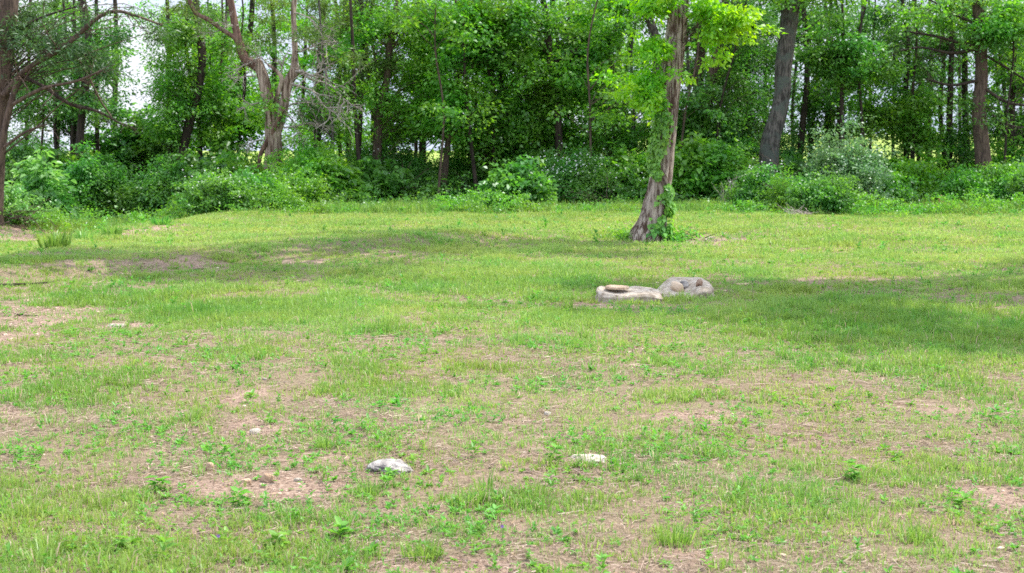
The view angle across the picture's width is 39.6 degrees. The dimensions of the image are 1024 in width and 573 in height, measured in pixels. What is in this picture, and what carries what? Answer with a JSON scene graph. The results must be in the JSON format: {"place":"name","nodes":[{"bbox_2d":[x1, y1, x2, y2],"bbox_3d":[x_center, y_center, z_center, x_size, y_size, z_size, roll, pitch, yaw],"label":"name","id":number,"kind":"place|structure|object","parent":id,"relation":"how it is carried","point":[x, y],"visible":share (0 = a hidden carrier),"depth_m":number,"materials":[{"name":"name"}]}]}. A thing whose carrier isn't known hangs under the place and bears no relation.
{"place":"outdoors","nodes":[
{"label":"outdoors","id":0,"kind":"place"},
{"bbox_2d":[0,220,1022,572],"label":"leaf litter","id":1,"kind":"object","parent":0,"point":[470,414],"visible":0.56,"depth_m":7.16,"materials":[{"name":"brown plant"}]},
{"bbox_2d":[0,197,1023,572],"bbox_3d":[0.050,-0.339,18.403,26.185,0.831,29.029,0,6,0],"label":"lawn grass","id":2,"kind":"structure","parent":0,"point":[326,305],"depth_m":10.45,"materials":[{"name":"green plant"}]},
{"bbox_2d":[0,134,1023,572],"bbox_3d":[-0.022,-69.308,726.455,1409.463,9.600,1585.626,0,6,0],"label":"ground","id":3,"kind":"structure","parent":0,"point":[302,376],"depth_m":7.17,"materials":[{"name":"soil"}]},
{"bbox_2d":[4,180,60,227],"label":"shrub","id":4,"kind":"object","parent":3,"relation":"on","point":[11,198],"visible":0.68,"depth_m":30.19,"materials":[{"name":"green plant"}]},
{"bbox_2d":[4,135,61,194],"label":"background bush","id":5,"kind":"object","parent":3,"relation":"on","point":[11,161],"visible":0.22,"depth_m":34.94,"materials":[{"name":"green plant"}]},
{"bbox_2d":[4,149,81,215],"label":"shrub","id":6,"kind":"object","parent":3,"relation":"on","point":[35,180],"visible":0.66,"depth_m":32.80,"materials":[{"name":"green plant"}]},
{"bbox_2d":[8,0,93,153],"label":"sapling","id":7,"kind":"object","parent":3,"relation":"on","point":[39,119],"visible":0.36,"depth_m":38.12,"materials":[{"name":"green plant"}]},
{"bbox_2d":[29,224,76,248],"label":"grass tuft","id":8,"kind":"object","parent":3,"relation":"on","point":[55,239],"visible":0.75,"depth_m":18.39,"materials":[{"name":"green plant"}]},
{"bbox_2d":[7,0,101,151],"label":"background tree","id":9,"kind":"object","parent":3,"relation":"on","point":[26,124],"visible":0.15,"depth_m":40.70,"materials":[{"name":"green plant"}]},
{"bbox_2d":[17,171,109,216],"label":"shrub","id":10,"kind":"object","parent":3,"relation":"on","point":[79,191],"visible":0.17,"depth_m":34.44,"materials":[{"name":"green plant"}]},
{"bbox_2d":[18,0,119,159],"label":"thin sapling","id":11,"kind":"object","parent":3,"relation":"on","point":[54,127],"visible":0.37,"depth_m":38.01,"materials":[{"name":"green plant"}]},
{"bbox_2d":[19,0,143,160],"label":"background tree","id":12,"kind":"object","parent":3,"relation":"on","point":[55,9],"visible":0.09,"depth_m":43.91,"materials":[{"name":"green plant"}]},
{"bbox_2d":[18,0,147,158],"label":"hardwood tree","id":13,"kind":"object","parent":3,"relation":"on","point":[81,128],"visible":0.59,"depth_m":35.82,"materials":[{"name":"green plant"}]},
{"bbox_2d":[0,0,185,225],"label":"cedar tree","id":14,"kind":"object","parent":3,"relation":"on","point":[15,29],"visible":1,"depth_m":29.00,"materials":[{"name":"green plant"}]},
{"bbox_2d":[56,0,140,155],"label":"thin sapling","id":15,"kind":"object","parent":3,"relation":"on","point":[72,135],"visible":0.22,"depth_m":38.02,"materials":[{"name":"green plant"}]},
{"bbox_2d":[57,140,145,218],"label":"background bush","id":16,"kind":"object","parent":3,"relation":"on","point":[106,182],"visible":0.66,"depth_m":34.78,"materials":[{"name":"green plant"}]},
{"bbox_2d":[68,0,149,162],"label":"sapling","id":17,"kind":"object","parent":3,"relation":"on","point":[96,136],"visible":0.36,"depth_m":39.01,"materials":[{"name":"green plant"}]},
{"bbox_2d":[86,96,197,195],"bbox_3d":[-10.256,-3.788,40.176,4.683,3.464,3.877,-1,6,-12],"label":"shrub","id":18,"kind":"object","parent":3,"relation":"on","point":[142,150],"visible":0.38,"depth_m":39.51,"materials":[{"name":"green plant"}]},
{"bbox_2d":[110,138,199,218],"bbox_3d":[-8.161,-2.546,35.154,3.369,2.309,2.595,0,6,0],"label":"background bush","id":19,"kind":"object","parent":3,"relation":"on","point":[153,185],"visible":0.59,"depth_m":34.73,"materials":[{"name":"green plant"}]},
{"bbox_2d":[131,0,197,168],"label":"hardwood tree","id":20,"kind":"object","parent":3,"relation":"on","point":[164,105],"visible":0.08,"depth_m":38.87,"materials":[{"name":"green plant"}]},
{"bbox_2d":[130,0,243,166],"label":"tree","id":21,"kind":"object","parent":3,"relation":"on","point":[190,106],"visible":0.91,"depth_m":36.20,"materials":[{"name":"green plant"}]},
{"bbox_2d":[119,2,255,164],"bbox_3d":[-8.353,-5.743,36.674,3.590,7.965,2.356,-2,6,-17],"label":"thin sapling","id":22,"kind":"object","parent":3,"relation":"on","point":[199,118],"visible":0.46,"depth_m":36.63,"materials":[{"name":"green plant"}]},
{"bbox_2d":[156,139,261,210],"bbox_3d":[-7.227,-2.647,35.398,4.834,2.199,3.083,0,6,0],"label":"background bush","id":23,"kind":"object","parent":3,"relation":"on","point":[203,163],"visible":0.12,"depth_m":35.04,"materials":[{"name":"green plant"}]},
{"bbox_2d":[128,0,300,147],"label":"background tree","id":24,"kind":"object","parent":3,"relation":"on","point":[160,18],"visible":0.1,"depth_m":42.39,"materials":[{"name":"green plant"}]},
{"bbox_2d":[167,164,280,214],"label":"shrub","id":25,"kind":"object","parent":3,"relation":"on","point":[222,185],"visible":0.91,"depth_m":29.92,"materials":[{"name":"green plant"}]},
{"bbox_2d":[166,0,283,151],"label":"thin sapling","id":26,"kind":"object","parent":3,"relation":"on","point":[270,52],"visible":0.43,"depth_m":37.02,"materials":[{"name":"green plant"}]},
{"bbox_2d":[167,150,284,201],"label":"background bush","id":27,"kind":"object","parent":3,"relation":"on","point":[232,169],"visible":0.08,"depth_m":34.29,"materials":[{"name":"green plant"}]},
{"bbox_2d":[180,0,278,158],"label":"hardwood tree","id":28,"kind":"object","parent":3,"relation":"on","point":[251,97],"visible":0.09,"depth_m":38.57,"materials":[{"name":"green plant"}]},
{"bbox_2d":[185,0,288,163],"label":"sapling","id":29,"kind":"object","parent":3,"relation":"on","point":[237,128],"visible":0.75,"depth_m":36.94,"materials":[{"name":"green plant"}]},
{"bbox_2d":[157,0,374,173],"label":"cedar tree","id":30,"kind":"object","parent":3,"relation":"on","point":[273,137],"visible":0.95,"depth_m":34.16,"materials":[{"name":"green plant"}]},
{"bbox_2d":[239,169,305,210],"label":"shrub","id":31,"kind":"object","parent":3,"relation":"on","point":[279,187],"visible":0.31,"depth_m":30.86,"materials":[{"name":"green plant"}]},
{"bbox_2d":[210,0,344,157],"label":"background tree","id":32,"kind":"object","parent":3,"relation":"on","point":[274,77],"visible":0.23,"depth_m":41.41,"materials":[{"name":"green plant"}]},
{"bbox_2d":[235,0,352,154],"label":"background tree","id":33,"kind":"object","parent":3,"relation":"on","point":[304,60],"visible":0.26,"depth_m":44.67,"materials":[{"name":"green plant"}]},
{"bbox_2d":[264,164,331,207],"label":"shrub","id":34,"kind":"object","parent":3,"relation":"on","point":[309,187],"visible":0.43,"depth_m":31.96,"materials":[{"name":"green plant"}]},
{"bbox_2d":[248,0,363,154],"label":"thin sapling","id":35,"kind":"object","parent":3,"relation":"on","point":[305,108],"visible":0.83,"depth_m":34.44,"materials":[{"name":"green plant"}]},
{"bbox_2d":[235,0,388,152],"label":"hardwood tree","id":36,"kind":"object","parent":3,"relation":"on","point":[326,124],"visible":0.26,"depth_m":37.73,"materials":[{"name":"green plant"}]},
{"bbox_2d":[258,134,376,195],"bbox_3d":[-4.724,-2.585,33.902,3.379,2.106,2.347,-3,6,-26],"label":"shrub","id":37,"kind":"object","parent":3,"relation":"on","point":[311,154],"visible":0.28,"depth_m":33.59,"materials":[{"name":"green plant"}]},
{"bbox_2d":[301,157,372,203],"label":"shrub","id":38,"kind":"object","parent":3,"relation":"on","point":[341,175],"visible":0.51,"depth_m":33.20,"materials":[{"name":"green plant"}]},
{"bbox_2d":[305,0,395,159],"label":"thin sapling","id":39,"kind":"object","parent":3,"relation":"on","point":[356,115],"visible":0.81,"depth_m":34.66,"materials":[{"name":"green plant"}]},
{"bbox_2d":[299,0,406,153],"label":"tree","id":40,"kind":"object","parent":3,"relation":"on","point":[360,74],"visible":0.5,"depth_m":35.77,"materials":[{"name":"green plant"}]},
{"bbox_2d":[365,458,411,474],"bbox_3d":[-0.546,0.817,6.354,0.221,0.091,0.180,0,6,0],"label":"stone","id":41,"kind":"object","parent":3,"relation":"on","point":[377,465],"visible":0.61,"depth_m":6.30,"materials":[{"name":"white stone"}]},
{"bbox_2d":[338,0,447,160],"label":"hardwood tree","id":42,"kind":"object","parent":3,"relation":"on","point":[372,32],"visible":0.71,"depth_m":35.48,"materials":[{"name":"green plant"}]},
{"bbox_2d":[342,153,445,204],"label":"background bush","id":43,"kind":"object","parent":3,"relation":"on","point":[392,181],"visible":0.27,"depth_m":34.52,"materials":[{"name":"green plant"}]},
{"bbox_2d":[340,138,454,200],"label":"shrub","id":44,"kind":"object","parent":3,"relation":"on","point":[364,152],"visible":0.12,"depth_m":35.80,"materials":[{"name":"green plant"}]},
{"bbox_2d":[355,0,480,153],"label":"hardwood tree","id":45,"kind":"object","parent":3,"relation":"on","point":[391,128],"visible":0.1,"depth_m":37.16,"materials":[{"name":"green plant"}]},
{"bbox_2d":[394,531,448,564],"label":"grass tuft","id":46,"kind":"object","parent":3,"relation":"on","point":[427,553],"visible":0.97,"depth_m":4.98,"materials":[{"name":"green plant"}]},
{"bbox_2d":[385,146,469,200],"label":"shrub","id":47,"kind":"object","parent":3,"relation":"on","point":[433,171],"visible":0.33,"depth_m":35.72,"materials":[{"name":"green plant"}]},
{"bbox_2d":[372,0,498,202],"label":"thin sapling","id":48,"kind":"object","parent":3,"relation":"on","point":[442,108],"visible":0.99,"depth_m":33.60,"materials":[{"name":"green plant"}]},
{"bbox_2d":[407,2,495,201],"bbox_3d":[-1.313,-5.768,34.764,2.614,7.778,2.307,0,6,0],"label":"thin sapling","id":49,"kind":"object","parent":3,"relation":"on","point":[463,73],"visible":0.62,"depth_m":34.83,"materials":[{"name":"green plant"}]},
{"bbox_2d":[424,144,499,199],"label":"shrub","id":50,"kind":"object","parent":3,"relation":"on","point":[460,164],"visible":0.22,"depth_m":36.24,"materials":[{"name":"green plant"}]},
{"bbox_2d":[388,0,536,198],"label":"hardwood tree","id":51,"kind":"object","parent":3,"relation":"on","point":[472,12],"visible":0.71,"depth_m":34.98,"materials":[{"name":"green plant"}]},
{"bbox_2d":[450,132,540,199],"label":"background bush","id":52,"kind":"object","parent":3,"relation":"on","point":[482,169],"visible":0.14,"depth_m":36.18,"materials":[{"name":"green plant"}]},
{"bbox_2d":[437,0,561,175],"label":"sapling","id":53,"kind":"object","parent":3,"relation":"on","point":[481,145],"visible":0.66,"depth_m":35.63,"materials":[{"name":"green plant"}]},
{"bbox_2d":[0,184,1023,233],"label":"edge herbs","id":54,"kind":"object","parent":3,"relation":"on","point":[471,201],"visible":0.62,"depth_m":30.26,"materials":[{"name":"green plant"}]},
{"bbox_2d":[0,204,1023,572],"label":"weeds","id":55,"kind":"object","parent":3,"relation":"on","point":[348,562],"visible":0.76,"depth_m":6.98,"materials":[{"name":"green plant"}]},
{"bbox_2d":[470,153,558,209],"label":"shrub","id":56,"kind":"object","parent":3,"relation":"on","point":[535,183],"visible":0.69,"depth_m":31.53,"materials":[{"name":"green plant"}]},
{"bbox_2d":[10,171,1023,225],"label":"undergrowth","id":57,"kind":"object","parent":3,"relation":"on","point":[430,188],"visible":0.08,"depth_m":32.87,"materials":[{"name":"green plant"}]},
{"bbox_2d":[462,2,579,154],"bbox_3d":[0.058,-5.825,35.876,3.352,7.642,2.840,0,6,0],"label":"thin sapling","id":58,"kind":"object","parent":3,"relation":"on","point":[515,26],"visible":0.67,"depth_m":35.41,"materials":[{"name":"green plant"}]},
{"bbox_2d":[474,21,574,170],"bbox_3d":[-0.895,-6.110,36.246,6.981,8.144,3.388,-3,6,-25],"label":"sapling","id":59,"kind":"object","parent":3,"relation":"on","point":[536,126],"visible":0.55,"depth_m":36.20,"materials":[{"name":"green plant"}]},
{"bbox_2d":[473,0,625,158],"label":"hardwood tree","id":60,"kind":"object","parent":3,"relation":"on","point":[562,58],"visible":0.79,"depth_m":35.98,"materials":[{"name":"green plant"}]},
{"bbox_2d":[498,0,637,163],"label":"hardwood tree","id":61,"kind":"object","parent":3,"relation":"on","point":[575,8],"visible":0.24,"depth_m":36.97,"materials":[{"name":"green plant"}]},
{"bbox_2d":[532,143,629,205],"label":"shrub","id":62,"kind":"object","parent":3,"relation":"on","point":[571,173],"visible":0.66,"depth_m":33.70,"materials":[{"name":"green plant"}]},
{"bbox_2d":[546,0,646,166],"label":"thin sapling","id":63,"kind":"object","parent":3,"relation":"on","point":[606,117],"visible":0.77,"depth_m":33.95,"materials":[{"name":"green plant"}]},
{"bbox_2d":[551,5,666,162],"bbox_3d":[2.179,-6.870,36.410,4.069,9.674,3.022,-3,7,-29],"label":"hardwood tree","id":64,"kind":"object","parent":3,"relation":"on","point":[623,137],"visible":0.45,"depth_m":36.48,"materials":[{"name":"green plant"}]},
{"bbox_2d":[582,156,647,203],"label":"shrub","id":65,"kind":"object","parent":3,"relation":"on","point":[627,190],"visible":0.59,"depth_m":33.81,"materials":[{"name":"green plant"}]},
{"bbox_2d":[586,141,646,200],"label":"background bush","id":66,"kind":"object","parent":3,"relation":"on","point":[622,152],"visible":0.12,"depth_m":34.27,"materials":[{"name":"green plant"}]},
{"bbox_2d":[575,0,667,108],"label":"hardwood tree","id":67,"kind":"object","parent":3,"relation":"on","point":[650,25],"visible":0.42,"depth_m":34.74,"materials":[{"name":"green plant"}]},
{"bbox_2d":[595,286,662,302],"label":"stone slab","id":68,"kind":"structure","parent":3,"relation":"on","point":[636,292],"depth_m":13.80,"materials":[{"name":"stone"}]},
{"bbox_2d":[624,2,727,148],"bbox_3d":[4.197,-6.092,34.871,2.078,8.447,2.859,-5,8,-43],"label":"thin sapling","id":69,"kind":"object","parent":3,"relation":"on","point":[690,98],"visible":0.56,"depth_m":35.00,"materials":[{"name":"green plant"}]},
{"bbox_2d":[645,516,711,546],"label":"grass tuft","id":70,"kind":"object","parent":3,"relation":"on","point":[676,537],"visible":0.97,"depth_m":5.21,"materials":[{"name":"green plant"}]},
{"bbox_2d":[657,277,714,298],"bbox_3d":[1.738,0.050,14.445,0.624,0.245,0.738,0,6,0],"label":"hollow boulder","id":71,"kind":"object","parent":3,"relation":"on","point":[705,288],"visible":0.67,"depth_m":14.33,"materials":[{"name":"stone"}]},
{"bbox_2d":[589,0,787,241],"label":"ivy covered tree","id":72,"kind":"object","parent":3,"relation":"on","point":[725,25],"visible":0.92,"depth_m":21.61,"materials":[{"name":"green plant"}]},
{"bbox_2d":[645,92,677,241],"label":"ivy vine","id":73,"kind":"object","parent":72,"relation":"attached to","point":[656,152],"visible":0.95,"depth_m":21.81,"materials":[{"name":"green plant"}]},
{"bbox_2d":[640,130,740,203],"bbox_3d":[4.432,-2.638,34.083,3.022,2.224,2.375,0,6,0],"label":"shrub","id":74,"kind":"object","parent":3,"relation":"on","point":[686,160],"visible":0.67,"depth_m":33.46,"materials":[{"name":"green plant"}]},
{"bbox_2d":[639,0,742,155],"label":"hardwood tree","id":75,"kind":"object","parent":3,"relation":"on","point":[702,51],"visible":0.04,"depth_m":36.70,"materials":[{"name":"green plant"}]},
{"bbox_2d":[671,122,774,200],"bbox_3d":[5.310,-2.651,33.602,2.815,2.456,2.097,2,6,23],"label":"shrub","id":76,"kind":"object","parent":3,"relation":"on","point":[738,162],"visible":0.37,"depth_m":33.36,"materials":[{"name":"green plant"}]},
{"bbox_2d":[678,0,772,148],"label":"hardwood tree","id":77,"kind":"object","parent":3,"relation":"on","point":[715,75],"visible":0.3,"depth_m":36.06,"materials":[{"name":"green plant"}]},
{"bbox_2d":[678,0,776,143],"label":"thin sapling","id":78,"kind":"object","parent":3,"relation":"on","point":[715,89],"visible":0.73,"depth_m":35.35,"materials":[{"name":"green plant"}]},
{"bbox_2d":[674,67,783,163],"bbox_3d":[5.082,-3.605,35.949,4.925,3.839,2.826,1,6,12],"label":"shrub","id":79,"kind":"object","parent":3,"relation":"on","point":[708,129],"visible":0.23,"depth_m":35.62,"materials":[{"name":"green plant"}]},
{"bbox_2d":[713,0,776,147],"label":"thin sapling","id":80,"kind":"object","parent":3,"relation":"on","point":[754,70],"visible":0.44,"depth_m":36.77,"materials":[{"name":"green plant"}]},
{"bbox_2d":[703,158,792,210],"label":"shrub","id":81,"kind":"object","parent":3,"relation":"on","point":[746,185],"visible":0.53,"depth_m":31.70,"materials":[{"name":"green plant"}]},
{"bbox_2d":[698,0,808,166],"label":"tree","id":82,"kind":"object","parent":3,"relation":"on","point":[771,64],"visible":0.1,"depth_m":37.73,"materials":[{"name":"green plant"}]},
{"bbox_2d":[752,158,804,210],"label":"shrub","id":83,"kind":"object","parent":3,"relation":"on","point":[779,190],"visible":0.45,"depth_m":31.04,"materials":[{"name":"green plant"}]},
{"bbox_2d":[743,153,818,180],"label":"background bush","id":84,"kind":"object","parent":3,"relation":"on","point":[797,165],"visible":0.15,"depth_m":34.39,"materials":[{"name":"green plant"}]},
{"bbox_2d":[723,0,875,173],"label":"hardwood tree","id":85,"kind":"object","parent":3,"relation":"on","point":[777,116],"visible":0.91,"depth_m":33.90,"materials":[{"name":"grey plant"}]},
{"bbox_2d":[759,2,849,160],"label":"hardwood tree","id":86,"kind":"object","parent":3,"relation":"on","point":[804,111],"visible":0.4,"depth_m":37.34,"materials":[{"name":"green plant"}]},
{"bbox_2d":[758,163,873,214],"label":"shrub","id":87,"kind":"object","parent":3,"relation":"on","point":[817,193],"visible":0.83,"depth_m":30.38,"materials":[{"name":"green plant"}]},
{"bbox_2d":[791,2,883,149],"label":"thin sapling","id":88,"kind":"object","parent":3,"relation":"on","point":[812,93],"visible":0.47,"depth_m":37.71,"materials":[{"name":"green plant"}]},
{"bbox_2d":[793,3,912,149],"bbox_3d":[7.743,-6.720,34.826,4.051,9.648,2.850,3,6,25],"label":"hardwood tree","id":89,"kind":"object","parent":3,"relation":"on","point":[836,51],"visible":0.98,"depth_m":34.51,"materials":[{"name":"green plant"}]},
{"bbox_2d":[792,111,924,209],"bbox_3d":[7.796,-2.702,32.150,3.855,2.517,2.478,0,6,0],"label":"shrub","id":90,"kind":"object","parent":3,"relation":"on","point":[843,159],"visible":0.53,"depth_m":31.93,"materials":[{"name":"green plant"}]},
{"bbox_2d":[811,0,915,156],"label":"thin sapling","id":91,"kind":"object","parent":3,"relation":"on","point":[859,80],"visible":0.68,"depth_m":34.64,"materials":[{"name":"green plant"}]},
{"bbox_2d":[829,2,962,167],"bbox_3d":[9.701,-5.649,36.524,3.261,7.122,4.012,0,6,0],"label":"hardwood tree","id":92,"kind":"object","parent":3,"relation":"on","point":[914,133],"visible":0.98,"depth_m":35.89,"materials":[{"name":"green plant"}]},
{"bbox_2d":[868,170,937,209],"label":"shrub","id":93,"kind":"object","parent":3,"relation":"on","point":[897,177],"visible":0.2,"depth_m":32.53,"materials":[{"name":"green plant"}]},
{"bbox_2d":[871,0,945,158],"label":"thin sapling","id":94,"kind":"object","parent":3,"relation":"on","point":[906,80],"visible":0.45,"depth_m":36.53,"materials":[{"name":"green plant"}]},
{"bbox_2d":[848,0,970,158],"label":"sapling","id":95,"kind":"object","parent":3,"relation":"on","point":[885,17],"visible":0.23,"depth_m":37.53,"materials":[{"name":"green plant"}]},
{"bbox_2d":[883,155,958,202],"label":"shrub","id":96,"kind":"object","parent":3,"relation":"on","point":[916,169],"visible":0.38,"depth_m":33.57,"materials":[{"name":"green plant"}]},
{"bbox_2d":[893,0,974,168],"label":"hardwood tree","id":97,"kind":"object","parent":3,"relation":"on","point":[953,140],"visible":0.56,"depth_m":36.23,"materials":[{"name":"green plant"}]},
{"bbox_2d":[871,0,1023,171],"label":"hardwood tree","id":98,"kind":"object","parent":3,"relation":"on","point":[980,21],"visible":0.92,"depth_m":34.09,"materials":[{"name":"green plant"}]},
{"bbox_2d":[916,163,1004,203],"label":"shrub","id":99,"kind":"object","parent":3,"relation":"on","point":[959,181],"visible":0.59,"depth_m":32.79,"materials":[{"name":"green plant"}]},
{"bbox_2d":[931,0,1007,158],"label":"hardwood tree","id":100,"kind":"object","parent":3,"relation":"on","point":[965,67],"visible":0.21,"depth_m":37.24,"materials":[{"name":"green plant"}]},
{"bbox_2d":[945,4,1018,134],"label":"thin sapling","id":101,"kind":"object","parent":3,"relation":"on","point":[994,99],"visible":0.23,"depth_m":36.23,"materials":[{"name":"green plant"}]},
{"bbox_2d":[944,12,1023,163],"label":"thin sapling","id":102,"kind":"object","parent":3,"relation":"on","point":[992,51],"visible":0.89,"depth_m":33.93,"materials":[{"name":"green plant"}]},
{"bbox_2d":[964,0,1023,157],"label":"hardwood tree","id":103,"kind":"object","parent":3,"relation":"on","point":[1014,90],"visible":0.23,"depth_m":35.76,"materials":[{"name":"green plant"}]},
{"bbox_2d":[969,155,1023,197],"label":"shrub","id":104,"kind":"object","parent":3,"relation":"on","point":[998,171],"visible":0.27,"depth_m":33.16,"materials":[{"name":"green plant"}]},
{"bbox_2d":[994,165,1023,207],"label":"shrub","id":105,"kind":"object","parent":3,"relation":"on","point":[1015,184],"visible":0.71,"depth_m":32.23,"materials":[{"name":"green plant"}]},
{"bbox_2d":[8,0,1023,150],"label":"sky","id":106,"kind":"structure","parent":0,"point":[135,60],"materials":[{"name":"white"}]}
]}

